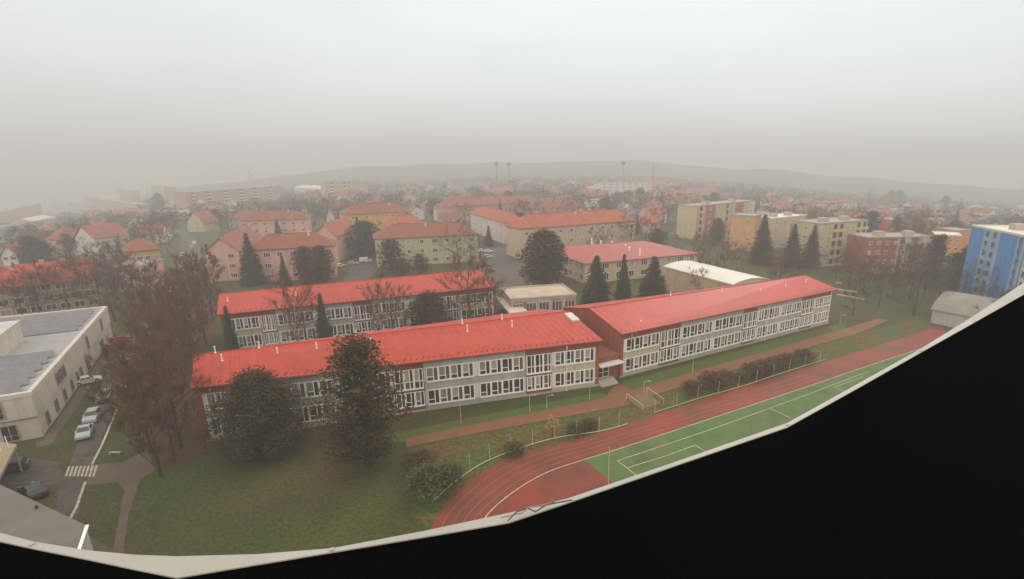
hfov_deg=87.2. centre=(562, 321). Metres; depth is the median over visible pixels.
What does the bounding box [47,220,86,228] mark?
bare tree
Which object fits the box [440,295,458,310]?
window
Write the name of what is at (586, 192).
house
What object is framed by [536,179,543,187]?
house
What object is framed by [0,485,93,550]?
annexe building
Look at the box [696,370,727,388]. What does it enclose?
bush
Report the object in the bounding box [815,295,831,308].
window
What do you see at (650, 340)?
window
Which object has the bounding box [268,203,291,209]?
bare tree
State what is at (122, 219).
bare tree
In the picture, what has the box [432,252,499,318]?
bare tree
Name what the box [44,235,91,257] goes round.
bare tree
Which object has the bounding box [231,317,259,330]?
window
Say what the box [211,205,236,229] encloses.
bare tree
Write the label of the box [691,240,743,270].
bare tree
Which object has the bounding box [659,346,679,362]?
window
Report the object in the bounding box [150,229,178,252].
bare tree
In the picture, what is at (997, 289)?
bare tree
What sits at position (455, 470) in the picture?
bush
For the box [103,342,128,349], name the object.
parked car
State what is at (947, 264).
bare tree
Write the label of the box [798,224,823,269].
spruce tree
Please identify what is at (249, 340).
window
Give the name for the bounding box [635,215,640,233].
spruce tree
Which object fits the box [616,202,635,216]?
house
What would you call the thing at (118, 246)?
bare tree
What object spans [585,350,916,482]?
football pitch
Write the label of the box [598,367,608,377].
door
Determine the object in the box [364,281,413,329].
bare tree
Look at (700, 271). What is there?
bare tree
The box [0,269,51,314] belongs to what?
bare tree
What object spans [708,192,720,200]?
pine tree
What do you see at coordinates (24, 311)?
window
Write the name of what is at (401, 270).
pine tree
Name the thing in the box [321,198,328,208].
pine tree
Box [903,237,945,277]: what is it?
bare tree
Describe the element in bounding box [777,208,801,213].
bare tree
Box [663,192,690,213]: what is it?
bare tree
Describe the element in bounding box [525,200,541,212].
bare tree
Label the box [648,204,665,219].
bare tree
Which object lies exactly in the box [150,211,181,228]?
bare tree
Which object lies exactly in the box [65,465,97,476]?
zebra crossing
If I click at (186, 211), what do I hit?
house
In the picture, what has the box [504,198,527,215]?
bare tree
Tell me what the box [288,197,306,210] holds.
bare tree
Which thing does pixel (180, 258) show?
bare tree
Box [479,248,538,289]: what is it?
yard
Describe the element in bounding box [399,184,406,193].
house
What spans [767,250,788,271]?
bare tree
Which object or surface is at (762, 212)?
house
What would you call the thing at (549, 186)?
house
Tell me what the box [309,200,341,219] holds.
bare tree
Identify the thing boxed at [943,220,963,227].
pine tree
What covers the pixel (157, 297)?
bare tree
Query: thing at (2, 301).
window
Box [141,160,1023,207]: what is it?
hills
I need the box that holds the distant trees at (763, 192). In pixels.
[0,175,1023,247]
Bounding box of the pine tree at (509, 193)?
[502,190,514,195]
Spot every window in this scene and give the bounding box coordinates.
[0,299,9,305]
[0,309,12,316]
[0,404,4,419]
[0,424,20,442]
[13,298,24,304]
[15,307,27,314]
[27,296,40,301]
[30,305,42,312]
[40,284,51,290]
[43,294,54,300]
[45,304,56,310]
[45,409,51,425]
[54,398,60,412]
[55,282,65,288]
[55,364,66,385]
[60,302,71,308]
[62,387,68,401]
[69,378,74,391]
[71,291,82,297]
[74,300,85,306]
[79,366,83,375]
[85,289,96,295]
[85,335,90,348]
[85,356,91,371]
[88,298,98,304]
[100,338,104,350]
[205,392,239,410]
[210,415,240,435]
[227,253,234,257]
[229,263,235,267]
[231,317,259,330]
[237,334,262,347]
[261,315,276,331]
[263,252,269,256]
[263,332,278,344]
[265,263,271,267]
[277,311,313,325]
[280,328,315,342]
[282,403,335,422]
[283,379,332,399]
[324,307,351,319]
[329,323,353,336]
[339,372,390,392]
[342,396,391,410]
[353,305,372,320]
[355,321,373,332]
[373,301,404,314]
[375,317,406,330]
[394,368,423,391]
[396,391,424,408]
[426,362,473,382]
[428,384,474,404]
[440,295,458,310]
[443,311,458,320]
[460,292,492,304]
[461,307,492,318]
[479,356,523,375]
[480,378,523,397]
[512,303,522,306]
[526,302,535,310]
[526,353,551,374]
[527,374,551,391]
[539,301,548,309]
[552,300,561,309]
[554,348,593,366]
[555,368,593,387]
[565,299,574,306]
[602,263,608,268]
[625,332,659,351]
[625,351,658,371]
[640,269,646,274]
[641,259,647,264]
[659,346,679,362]
[660,327,680,348]
[666,257,670,262]
[677,256,683,260]
[680,339,710,357]
[682,321,712,338]
[713,331,740,349]
[714,314,742,331]
[741,328,755,341]
[743,311,757,328]
[756,323,777,338]
[758,306,779,321]
[779,317,799,332]
[781,302,801,315]
[799,314,811,327]
[801,299,814,314]
[812,310,828,323]
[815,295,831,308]
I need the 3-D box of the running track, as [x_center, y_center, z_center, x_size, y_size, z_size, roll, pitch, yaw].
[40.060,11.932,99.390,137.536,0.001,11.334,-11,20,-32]
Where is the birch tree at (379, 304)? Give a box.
[352,270,398,329]
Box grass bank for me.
[412,316,933,527]
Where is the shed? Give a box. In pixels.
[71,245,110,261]
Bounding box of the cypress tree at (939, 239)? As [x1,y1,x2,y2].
[917,234,952,280]
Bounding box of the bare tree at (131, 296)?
[123,284,182,350]
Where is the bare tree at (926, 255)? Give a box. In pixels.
[905,247,939,282]
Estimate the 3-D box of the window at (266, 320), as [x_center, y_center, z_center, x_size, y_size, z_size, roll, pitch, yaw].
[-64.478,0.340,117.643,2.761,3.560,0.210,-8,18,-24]
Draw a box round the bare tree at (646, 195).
[640,189,657,203]
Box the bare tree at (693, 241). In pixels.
[669,231,717,261]
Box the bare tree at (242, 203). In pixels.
[225,201,249,213]
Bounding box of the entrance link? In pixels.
[598,344,624,377]
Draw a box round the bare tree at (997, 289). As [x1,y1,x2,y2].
[971,276,1018,308]
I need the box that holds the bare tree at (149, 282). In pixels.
[132,276,179,326]
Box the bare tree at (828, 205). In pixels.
[825,202,841,213]
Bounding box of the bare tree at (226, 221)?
[223,215,236,230]
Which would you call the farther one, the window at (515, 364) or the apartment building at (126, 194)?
the apartment building at (126, 194)
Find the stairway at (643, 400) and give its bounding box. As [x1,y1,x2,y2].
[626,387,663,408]
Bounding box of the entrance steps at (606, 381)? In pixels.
[598,376,618,387]
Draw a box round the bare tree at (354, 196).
[346,191,361,203]
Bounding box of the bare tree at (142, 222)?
[135,218,155,228]
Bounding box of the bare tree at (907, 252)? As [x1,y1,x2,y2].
[876,234,936,281]
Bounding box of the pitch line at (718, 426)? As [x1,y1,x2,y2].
[617,371,868,474]
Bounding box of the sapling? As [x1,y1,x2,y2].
[544,415,559,437]
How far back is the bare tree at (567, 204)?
375.90 m
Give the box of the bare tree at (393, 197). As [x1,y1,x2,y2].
[384,193,401,201]
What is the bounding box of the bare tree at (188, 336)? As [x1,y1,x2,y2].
[114,311,204,409]
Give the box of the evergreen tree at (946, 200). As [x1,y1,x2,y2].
[939,195,950,208]
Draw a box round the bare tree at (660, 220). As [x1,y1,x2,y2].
[641,216,667,242]
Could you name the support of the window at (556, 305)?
in the school annexe
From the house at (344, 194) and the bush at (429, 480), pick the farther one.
the house at (344, 194)
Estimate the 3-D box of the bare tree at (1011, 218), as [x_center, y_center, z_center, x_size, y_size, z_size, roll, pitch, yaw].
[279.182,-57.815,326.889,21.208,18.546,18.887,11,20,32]
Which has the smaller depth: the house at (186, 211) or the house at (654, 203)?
the house at (654, 203)
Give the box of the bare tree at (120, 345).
[96,325,186,432]
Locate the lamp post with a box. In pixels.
[608,445,618,483]
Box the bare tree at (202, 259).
[177,244,225,299]
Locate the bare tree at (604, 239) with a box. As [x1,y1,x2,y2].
[585,226,613,244]
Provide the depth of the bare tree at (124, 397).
67.45 m
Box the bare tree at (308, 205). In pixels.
[297,198,316,209]
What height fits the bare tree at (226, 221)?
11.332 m
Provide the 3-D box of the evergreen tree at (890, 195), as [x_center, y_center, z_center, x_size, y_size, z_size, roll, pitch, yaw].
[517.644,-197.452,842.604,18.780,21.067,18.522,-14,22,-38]
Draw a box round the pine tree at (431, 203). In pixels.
[426,199,438,215]
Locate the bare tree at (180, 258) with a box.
[165,251,202,294]
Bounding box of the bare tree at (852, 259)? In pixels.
[848,257,878,285]
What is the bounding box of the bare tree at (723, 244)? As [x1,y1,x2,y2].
[713,239,732,259]
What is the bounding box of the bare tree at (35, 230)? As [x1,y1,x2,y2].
[15,223,57,239]
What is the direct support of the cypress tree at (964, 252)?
on the ground at (300, 498)
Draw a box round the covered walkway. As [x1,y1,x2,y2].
[497,297,526,312]
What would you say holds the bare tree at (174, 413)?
on the ground at (300, 498)
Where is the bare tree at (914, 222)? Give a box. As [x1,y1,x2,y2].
[906,217,934,229]
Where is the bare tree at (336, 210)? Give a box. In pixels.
[328,203,346,217]
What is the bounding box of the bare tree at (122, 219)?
[113,214,131,228]
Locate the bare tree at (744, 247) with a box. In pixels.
[730,240,761,267]
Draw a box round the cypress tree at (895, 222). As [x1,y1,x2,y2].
[887,217,903,231]
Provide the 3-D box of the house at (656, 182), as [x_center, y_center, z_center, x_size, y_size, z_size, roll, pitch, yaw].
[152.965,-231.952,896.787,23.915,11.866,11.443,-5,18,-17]
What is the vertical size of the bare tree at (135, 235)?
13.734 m
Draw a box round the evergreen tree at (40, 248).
[26,240,60,262]
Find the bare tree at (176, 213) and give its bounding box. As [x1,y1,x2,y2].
[166,207,186,223]
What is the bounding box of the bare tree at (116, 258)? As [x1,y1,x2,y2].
[88,253,125,278]
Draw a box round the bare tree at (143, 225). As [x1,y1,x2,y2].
[135,216,167,242]
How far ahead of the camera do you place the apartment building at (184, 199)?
651.04 m
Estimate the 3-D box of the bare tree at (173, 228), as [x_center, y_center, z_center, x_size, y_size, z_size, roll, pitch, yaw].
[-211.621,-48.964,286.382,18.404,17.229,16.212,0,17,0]
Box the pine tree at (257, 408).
[195,364,314,463]
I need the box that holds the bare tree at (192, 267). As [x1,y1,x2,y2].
[167,260,216,320]
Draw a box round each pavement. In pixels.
[0,455,62,484]
[36,349,115,447]
[86,449,154,553]
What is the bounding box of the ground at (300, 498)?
[0,180,1004,555]
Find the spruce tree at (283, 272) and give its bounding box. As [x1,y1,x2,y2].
[278,255,293,287]
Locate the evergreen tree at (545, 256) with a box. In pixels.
[516,228,568,284]
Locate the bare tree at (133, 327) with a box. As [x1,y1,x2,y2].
[115,309,179,392]
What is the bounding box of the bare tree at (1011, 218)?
[1000,212,1023,224]
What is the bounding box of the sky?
[0,0,1023,210]
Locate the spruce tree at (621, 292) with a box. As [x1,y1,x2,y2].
[613,254,633,299]
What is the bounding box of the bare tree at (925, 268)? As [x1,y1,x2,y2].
[886,254,958,315]
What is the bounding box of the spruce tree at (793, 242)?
[779,224,802,268]
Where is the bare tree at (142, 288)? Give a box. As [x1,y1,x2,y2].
[115,273,166,312]
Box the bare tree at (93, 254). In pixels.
[52,243,123,281]
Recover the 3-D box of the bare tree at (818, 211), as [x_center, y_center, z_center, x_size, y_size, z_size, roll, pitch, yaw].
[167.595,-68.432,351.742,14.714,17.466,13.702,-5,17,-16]
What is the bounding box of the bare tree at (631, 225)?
[614,214,649,241]
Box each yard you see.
[343,264,376,281]
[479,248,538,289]
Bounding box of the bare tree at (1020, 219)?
[1004,214,1023,223]
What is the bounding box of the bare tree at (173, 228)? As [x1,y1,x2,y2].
[145,214,183,245]
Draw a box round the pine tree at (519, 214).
[515,212,523,216]
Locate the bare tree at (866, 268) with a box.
[844,261,884,288]
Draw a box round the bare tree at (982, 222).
[974,219,994,224]
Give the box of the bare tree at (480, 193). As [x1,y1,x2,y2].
[468,189,482,196]
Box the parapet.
[0,282,1023,578]
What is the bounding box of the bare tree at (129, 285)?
[109,262,156,303]
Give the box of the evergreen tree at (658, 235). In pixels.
[645,228,669,244]
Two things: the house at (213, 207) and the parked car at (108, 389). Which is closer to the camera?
the parked car at (108, 389)
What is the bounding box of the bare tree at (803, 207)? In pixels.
[790,200,816,216]
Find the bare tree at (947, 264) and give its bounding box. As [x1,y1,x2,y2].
[928,253,999,295]
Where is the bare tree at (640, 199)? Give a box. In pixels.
[632,194,646,208]
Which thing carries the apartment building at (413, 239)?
on the ground at (300, 498)
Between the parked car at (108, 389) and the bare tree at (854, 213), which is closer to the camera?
the parked car at (108, 389)
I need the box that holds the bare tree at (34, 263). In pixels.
[13,254,70,293]
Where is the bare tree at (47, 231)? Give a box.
[41,224,62,238]
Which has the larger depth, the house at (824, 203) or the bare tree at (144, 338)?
the house at (824, 203)
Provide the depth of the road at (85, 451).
74.16 m
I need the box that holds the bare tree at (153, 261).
[122,258,166,299]
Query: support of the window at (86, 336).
in the office building at (43, 366)
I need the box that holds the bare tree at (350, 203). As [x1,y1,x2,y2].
[341,200,362,209]
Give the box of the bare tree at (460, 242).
[453,232,489,268]
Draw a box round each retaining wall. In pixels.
[837,289,857,292]
[837,294,864,299]
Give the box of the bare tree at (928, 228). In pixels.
[911,223,933,234]
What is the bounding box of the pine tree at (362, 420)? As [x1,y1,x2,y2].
[306,331,413,474]
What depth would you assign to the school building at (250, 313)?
124.73 m
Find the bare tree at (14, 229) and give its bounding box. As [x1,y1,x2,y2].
[4,225,33,241]
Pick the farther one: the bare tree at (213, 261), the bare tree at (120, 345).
the bare tree at (213, 261)
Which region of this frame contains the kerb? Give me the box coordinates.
[70,385,125,517]
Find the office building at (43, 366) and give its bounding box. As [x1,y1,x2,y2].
[0,306,112,442]
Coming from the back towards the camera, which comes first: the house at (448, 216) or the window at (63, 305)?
the house at (448, 216)
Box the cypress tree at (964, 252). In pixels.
[948,245,967,288]
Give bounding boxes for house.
[0,224,23,241]
[0,243,27,264]
[17,220,35,228]
[35,224,56,232]
[40,218,61,226]
[44,225,76,259]
[73,222,129,255]
[84,210,99,217]
[87,220,108,224]
[112,208,150,216]
[113,259,165,291]
[120,237,160,260]
[125,219,144,231]
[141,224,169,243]
[155,209,190,217]
[164,200,176,209]
[185,210,219,231]
[193,199,205,209]
[202,204,224,214]
[225,200,236,210]
[227,214,239,227]
[237,210,259,226]
[302,209,313,221]
[309,193,318,202]
[326,208,335,221]
[334,191,352,201]
[341,188,360,197]
[364,200,383,203]
[371,194,383,200]
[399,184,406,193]
[399,199,408,207]
[406,192,414,200]
[409,205,424,219]
[420,200,432,215]
[426,184,433,191]
[432,203,436,220]
[439,211,459,221]
[456,188,467,196]
[460,192,475,197]
[491,190,506,195]
[504,185,512,190]
[517,202,539,213]
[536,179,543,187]
[542,199,554,212]
[545,184,556,193]
[552,199,562,211]
[554,194,572,201]
[558,200,574,211]
[572,201,585,210]
[580,189,596,199]
[584,198,612,209]
[585,186,597,190]
[587,181,597,185]
[597,189,607,196]
[597,199,613,209]
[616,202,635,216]
[633,193,652,206]
[635,214,660,233]
[638,205,667,222]
[645,200,665,208]
[647,179,661,185]
[649,188,661,198]
[660,182,670,190]
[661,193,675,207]
[665,188,674,193]
[669,180,678,185]
[673,189,686,196]
[675,196,692,207]
[684,186,718,195]
[686,195,703,202]
[720,192,729,199]
[721,222,730,240]
[731,192,741,198]
[756,210,770,214]
[760,197,782,205]
[765,193,778,198]
[772,200,792,206]
[776,202,789,212]
[781,195,794,203]
[783,205,823,218]
[794,198,814,204]
[811,199,856,215]
[844,210,867,217]
[857,203,872,210]
[874,206,892,213]
[877,212,892,220]
[903,201,919,206]
[910,203,924,212]
[931,211,945,217]
[933,201,944,209]
[952,209,972,217]
[958,216,978,228]
[966,204,983,209]
[970,207,995,220]
[1011,204,1023,211]
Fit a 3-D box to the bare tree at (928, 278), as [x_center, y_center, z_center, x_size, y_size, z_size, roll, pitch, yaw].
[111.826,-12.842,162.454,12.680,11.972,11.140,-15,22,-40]
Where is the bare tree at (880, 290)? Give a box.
[855,267,912,307]
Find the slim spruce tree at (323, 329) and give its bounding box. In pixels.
[315,293,332,338]
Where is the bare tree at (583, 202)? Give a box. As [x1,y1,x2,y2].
[574,197,593,210]
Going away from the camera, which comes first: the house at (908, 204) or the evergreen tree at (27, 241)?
the evergreen tree at (27, 241)
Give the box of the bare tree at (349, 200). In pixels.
[339,195,356,204]
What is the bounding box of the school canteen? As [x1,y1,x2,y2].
[555,238,699,282]
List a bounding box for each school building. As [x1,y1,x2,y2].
[191,309,602,441]
[217,269,497,348]
[560,275,837,377]
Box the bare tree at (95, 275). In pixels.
[60,264,144,321]
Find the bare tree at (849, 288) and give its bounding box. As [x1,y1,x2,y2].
[838,276,874,314]
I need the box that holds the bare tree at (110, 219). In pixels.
[107,214,127,223]
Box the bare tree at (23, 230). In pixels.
[4,221,44,241]
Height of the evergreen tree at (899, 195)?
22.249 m
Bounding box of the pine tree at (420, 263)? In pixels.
[409,253,431,274]
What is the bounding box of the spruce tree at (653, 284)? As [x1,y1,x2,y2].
[635,256,668,297]
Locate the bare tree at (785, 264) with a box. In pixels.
[758,246,806,279]
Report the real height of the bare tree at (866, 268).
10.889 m
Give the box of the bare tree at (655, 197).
[647,194,665,203]
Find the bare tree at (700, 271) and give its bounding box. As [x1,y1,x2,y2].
[689,266,709,289]
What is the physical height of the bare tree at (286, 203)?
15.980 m
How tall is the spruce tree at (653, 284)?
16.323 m
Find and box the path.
[406,318,887,446]
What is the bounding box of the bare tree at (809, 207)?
[806,204,829,217]
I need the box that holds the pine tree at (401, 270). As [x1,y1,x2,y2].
[391,258,411,275]
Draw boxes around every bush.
[400,460,454,502]
[401,447,437,472]
[434,460,463,487]
[502,439,526,454]
[565,420,587,434]
[580,417,597,429]
[680,379,701,394]
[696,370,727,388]
[718,368,736,383]
[733,370,749,381]
[739,361,767,377]
[751,358,777,372]
[766,355,788,368]
[776,352,800,365]
[793,348,816,360]
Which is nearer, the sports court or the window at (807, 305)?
the sports court
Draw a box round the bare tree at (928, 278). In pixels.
[910,262,946,297]
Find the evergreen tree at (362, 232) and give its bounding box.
[345,219,379,257]
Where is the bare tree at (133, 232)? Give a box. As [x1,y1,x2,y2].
[129,227,141,239]
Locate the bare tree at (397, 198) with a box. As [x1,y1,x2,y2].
[387,193,405,206]
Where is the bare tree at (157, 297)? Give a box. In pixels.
[134,287,202,350]
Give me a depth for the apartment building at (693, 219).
292.70 m
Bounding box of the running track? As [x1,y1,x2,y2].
[431,325,944,528]
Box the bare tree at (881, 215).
[879,211,900,217]
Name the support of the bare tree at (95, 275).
on the ground at (300, 498)
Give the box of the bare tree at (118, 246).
[101,236,125,262]
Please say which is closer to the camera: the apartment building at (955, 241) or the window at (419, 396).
the window at (419, 396)
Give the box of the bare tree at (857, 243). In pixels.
[837,238,862,271]
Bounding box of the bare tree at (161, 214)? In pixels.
[146,208,176,224]
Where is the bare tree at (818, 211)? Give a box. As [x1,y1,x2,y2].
[810,205,829,218]
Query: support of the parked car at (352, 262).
on the ground at (300, 498)
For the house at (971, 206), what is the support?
on the ground at (300, 498)
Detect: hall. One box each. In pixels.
[11,215,53,225]
[295,185,320,192]
[664,261,769,292]
[930,291,997,327]
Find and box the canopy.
[0,436,22,478]
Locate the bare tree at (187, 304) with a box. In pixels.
[160,287,208,353]
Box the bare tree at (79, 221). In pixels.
[56,217,86,227]
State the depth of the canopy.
69.06 m
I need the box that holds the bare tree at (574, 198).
[564,193,583,200]
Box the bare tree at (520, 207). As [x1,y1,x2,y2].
[512,201,528,214]
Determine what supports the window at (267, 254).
in the apartment building at (271, 248)
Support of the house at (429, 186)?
on the ground at (300, 498)
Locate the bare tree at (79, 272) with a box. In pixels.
[47,255,109,299]
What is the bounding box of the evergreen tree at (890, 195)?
[885,189,896,200]
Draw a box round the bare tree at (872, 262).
[863,255,901,288]
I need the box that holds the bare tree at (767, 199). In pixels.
[754,197,768,211]
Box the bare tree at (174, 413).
[107,337,219,447]
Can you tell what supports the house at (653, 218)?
on the ground at (300, 498)
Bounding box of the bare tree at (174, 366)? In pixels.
[105,351,200,462]
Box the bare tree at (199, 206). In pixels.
[190,201,206,211]
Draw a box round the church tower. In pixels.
[247,171,252,181]
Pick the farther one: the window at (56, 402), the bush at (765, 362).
the bush at (765, 362)
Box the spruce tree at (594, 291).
[578,256,612,304]
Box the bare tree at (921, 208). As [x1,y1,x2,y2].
[910,204,930,217]
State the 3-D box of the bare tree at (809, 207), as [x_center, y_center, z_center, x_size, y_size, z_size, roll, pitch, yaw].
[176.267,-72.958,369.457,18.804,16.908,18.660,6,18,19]
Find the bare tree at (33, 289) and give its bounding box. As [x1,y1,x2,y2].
[0,263,63,312]
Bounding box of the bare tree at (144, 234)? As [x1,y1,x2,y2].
[137,226,168,246]
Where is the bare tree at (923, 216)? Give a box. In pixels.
[908,213,934,231]
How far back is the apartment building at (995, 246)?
149.25 m
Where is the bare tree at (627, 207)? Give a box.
[611,199,638,216]
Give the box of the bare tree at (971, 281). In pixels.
[960,274,981,292]
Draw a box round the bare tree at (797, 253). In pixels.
[786,248,815,274]
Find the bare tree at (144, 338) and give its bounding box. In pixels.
[99,317,183,407]
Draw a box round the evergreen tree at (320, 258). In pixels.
[307,244,334,282]
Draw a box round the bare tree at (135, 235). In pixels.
[108,231,149,251]
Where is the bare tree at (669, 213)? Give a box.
[660,199,678,220]
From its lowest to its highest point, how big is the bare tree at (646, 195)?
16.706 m
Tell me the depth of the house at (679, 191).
609.40 m
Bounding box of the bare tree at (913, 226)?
[899,223,923,232]
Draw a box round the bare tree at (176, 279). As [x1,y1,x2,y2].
[159,270,201,332]
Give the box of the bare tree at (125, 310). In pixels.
[111,289,188,369]
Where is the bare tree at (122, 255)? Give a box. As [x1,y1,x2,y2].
[90,247,141,299]
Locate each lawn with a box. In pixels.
[382,392,606,444]
[623,322,845,389]
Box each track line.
[442,374,821,524]
[485,349,918,517]
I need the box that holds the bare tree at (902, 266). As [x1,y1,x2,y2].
[891,264,938,299]
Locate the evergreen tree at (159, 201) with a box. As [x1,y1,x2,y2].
[148,193,168,209]
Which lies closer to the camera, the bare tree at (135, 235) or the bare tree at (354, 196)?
the bare tree at (135, 235)
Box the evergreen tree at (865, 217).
[856,215,877,231]
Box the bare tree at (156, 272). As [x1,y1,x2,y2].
[143,262,199,311]
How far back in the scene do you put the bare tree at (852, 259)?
178.16 m
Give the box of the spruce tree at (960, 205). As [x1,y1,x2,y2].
[955,198,963,209]
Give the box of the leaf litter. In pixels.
[127,300,216,470]
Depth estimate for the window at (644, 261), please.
189.58 m
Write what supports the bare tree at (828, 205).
on the ground at (300, 498)
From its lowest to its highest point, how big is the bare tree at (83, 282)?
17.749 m
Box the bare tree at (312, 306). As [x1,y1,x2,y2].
[271,285,329,340]
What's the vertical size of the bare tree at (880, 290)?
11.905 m
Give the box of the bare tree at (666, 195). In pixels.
[656,191,672,204]
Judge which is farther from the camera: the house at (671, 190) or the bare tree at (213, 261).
the house at (671, 190)
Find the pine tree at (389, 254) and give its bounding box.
[374,238,408,273]
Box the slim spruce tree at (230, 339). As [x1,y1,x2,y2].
[222,306,242,350]
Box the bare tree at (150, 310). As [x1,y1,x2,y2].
[116,296,182,361]
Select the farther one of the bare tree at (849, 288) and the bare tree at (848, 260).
the bare tree at (848, 260)
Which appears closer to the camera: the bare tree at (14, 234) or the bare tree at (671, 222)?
the bare tree at (671, 222)
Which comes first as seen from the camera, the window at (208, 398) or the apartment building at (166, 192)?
the window at (208, 398)
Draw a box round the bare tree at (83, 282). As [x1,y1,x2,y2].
[42,253,141,306]
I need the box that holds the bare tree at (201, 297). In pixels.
[163,277,226,342]
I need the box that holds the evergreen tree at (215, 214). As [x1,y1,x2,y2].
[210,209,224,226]
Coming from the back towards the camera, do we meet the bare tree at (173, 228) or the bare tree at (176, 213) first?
the bare tree at (176, 213)
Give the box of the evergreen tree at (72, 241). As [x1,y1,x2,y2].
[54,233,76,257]
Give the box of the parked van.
[359,257,371,262]
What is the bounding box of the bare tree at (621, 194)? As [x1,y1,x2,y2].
[615,190,633,202]
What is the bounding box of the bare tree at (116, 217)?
[103,212,126,224]
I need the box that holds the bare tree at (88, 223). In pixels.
[80,216,101,224]
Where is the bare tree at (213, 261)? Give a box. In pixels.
[180,255,225,315]
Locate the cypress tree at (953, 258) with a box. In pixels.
[943,252,962,287]
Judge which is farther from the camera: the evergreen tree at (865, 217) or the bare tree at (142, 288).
the evergreen tree at (865, 217)
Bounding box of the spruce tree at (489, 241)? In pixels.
[484,225,493,246]
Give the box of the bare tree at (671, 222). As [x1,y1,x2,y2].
[660,220,675,237]
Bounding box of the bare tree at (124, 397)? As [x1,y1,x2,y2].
[85,356,187,477]
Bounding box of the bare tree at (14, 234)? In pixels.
[0,224,36,242]
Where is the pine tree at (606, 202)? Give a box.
[597,197,614,209]
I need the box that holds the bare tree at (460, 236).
[432,222,481,266]
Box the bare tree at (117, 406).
[79,346,188,453]
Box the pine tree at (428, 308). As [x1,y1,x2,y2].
[404,289,455,326]
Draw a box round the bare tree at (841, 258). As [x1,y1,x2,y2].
[812,245,861,278]
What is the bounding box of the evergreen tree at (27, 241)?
[11,235,53,263]
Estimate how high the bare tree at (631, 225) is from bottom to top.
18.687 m
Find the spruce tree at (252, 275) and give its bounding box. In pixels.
[237,233,268,286]
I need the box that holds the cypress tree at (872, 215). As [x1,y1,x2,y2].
[865,210,883,230]
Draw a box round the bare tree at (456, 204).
[454,201,476,225]
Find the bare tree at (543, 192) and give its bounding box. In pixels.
[535,186,555,198]
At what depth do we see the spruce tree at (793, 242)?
209.41 m
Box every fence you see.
[434,412,627,498]
[654,354,824,412]
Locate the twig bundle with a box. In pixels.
[501,498,554,517]
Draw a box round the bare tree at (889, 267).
[881,259,924,294]
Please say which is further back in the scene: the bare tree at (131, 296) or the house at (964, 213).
the house at (964, 213)
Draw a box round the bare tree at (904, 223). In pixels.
[894,219,929,234]
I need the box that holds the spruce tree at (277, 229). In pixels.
[274,219,281,232]
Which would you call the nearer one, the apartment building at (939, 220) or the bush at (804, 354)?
the bush at (804, 354)
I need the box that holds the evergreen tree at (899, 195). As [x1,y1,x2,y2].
[893,189,906,202]
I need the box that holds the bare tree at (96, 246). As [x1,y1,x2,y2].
[82,240,119,278]
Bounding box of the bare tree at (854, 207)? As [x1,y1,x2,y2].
[836,202,855,215]
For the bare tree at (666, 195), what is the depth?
459.99 m
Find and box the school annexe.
[501,283,576,313]
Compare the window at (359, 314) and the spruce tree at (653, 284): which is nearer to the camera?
the window at (359, 314)
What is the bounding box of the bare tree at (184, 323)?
[133,298,207,385]
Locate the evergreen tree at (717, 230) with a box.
[709,217,727,241]
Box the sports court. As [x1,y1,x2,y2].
[486,460,612,517]
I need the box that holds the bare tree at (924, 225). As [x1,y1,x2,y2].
[917,221,934,234]
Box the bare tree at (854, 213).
[843,210,866,217]
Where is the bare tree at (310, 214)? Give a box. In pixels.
[292,204,323,228]
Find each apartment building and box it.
[0,203,42,223]
[0,258,98,316]
[48,198,68,211]
[67,202,95,214]
[81,196,103,210]
[96,198,150,211]
[118,188,140,201]
[150,185,176,202]
[173,186,281,209]
[202,225,262,281]
[239,209,311,235]
[251,231,337,281]
[315,216,357,261]
[320,180,367,198]
[339,202,411,231]
[372,220,478,266]
[381,214,423,228]
[435,195,541,221]
[446,181,492,192]
[470,206,519,243]
[504,208,635,258]
[598,180,651,195]
[676,198,755,239]
[729,212,761,251]
[761,210,805,247]
[792,214,868,266]
[843,227,933,274]
[868,205,904,216]
[878,217,903,231]
[919,218,950,232]
[931,231,962,259]
[936,227,971,254]
[958,223,1023,298]
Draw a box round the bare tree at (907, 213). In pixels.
[896,205,923,228]
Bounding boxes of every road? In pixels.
[55,279,184,552]
[168,227,200,278]
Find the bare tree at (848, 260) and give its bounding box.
[830,251,875,285]
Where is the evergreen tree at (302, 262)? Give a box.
[289,246,316,282]
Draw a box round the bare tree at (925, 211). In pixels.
[911,207,929,218]
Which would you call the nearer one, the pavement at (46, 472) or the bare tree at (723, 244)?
the pavement at (46, 472)
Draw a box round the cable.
[507,499,571,520]
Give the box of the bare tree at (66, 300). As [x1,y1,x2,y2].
[13,253,101,309]
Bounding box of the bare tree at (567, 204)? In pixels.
[561,200,577,210]
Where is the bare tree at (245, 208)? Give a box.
[236,202,262,211]
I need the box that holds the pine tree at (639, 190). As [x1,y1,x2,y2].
[635,187,643,194]
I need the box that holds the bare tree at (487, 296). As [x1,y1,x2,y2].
[462,274,505,316]
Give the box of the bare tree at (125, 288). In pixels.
[103,262,144,306]
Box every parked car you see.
[4,456,30,472]
[17,481,48,499]
[74,423,94,440]
[77,375,101,386]
[82,406,102,423]
[95,388,111,403]
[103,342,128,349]
[108,335,132,342]
[337,263,345,267]
[348,261,358,264]
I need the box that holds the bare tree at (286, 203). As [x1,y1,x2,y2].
[276,198,297,208]
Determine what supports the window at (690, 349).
in the school building at (642, 334)
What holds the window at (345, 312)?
in the school building at (250, 313)
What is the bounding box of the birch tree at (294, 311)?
[260,271,315,340]
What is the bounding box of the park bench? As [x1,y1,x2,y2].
[108,451,121,455]
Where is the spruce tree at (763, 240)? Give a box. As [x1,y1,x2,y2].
[747,214,776,265]
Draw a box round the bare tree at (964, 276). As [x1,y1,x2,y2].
[910,261,973,296]

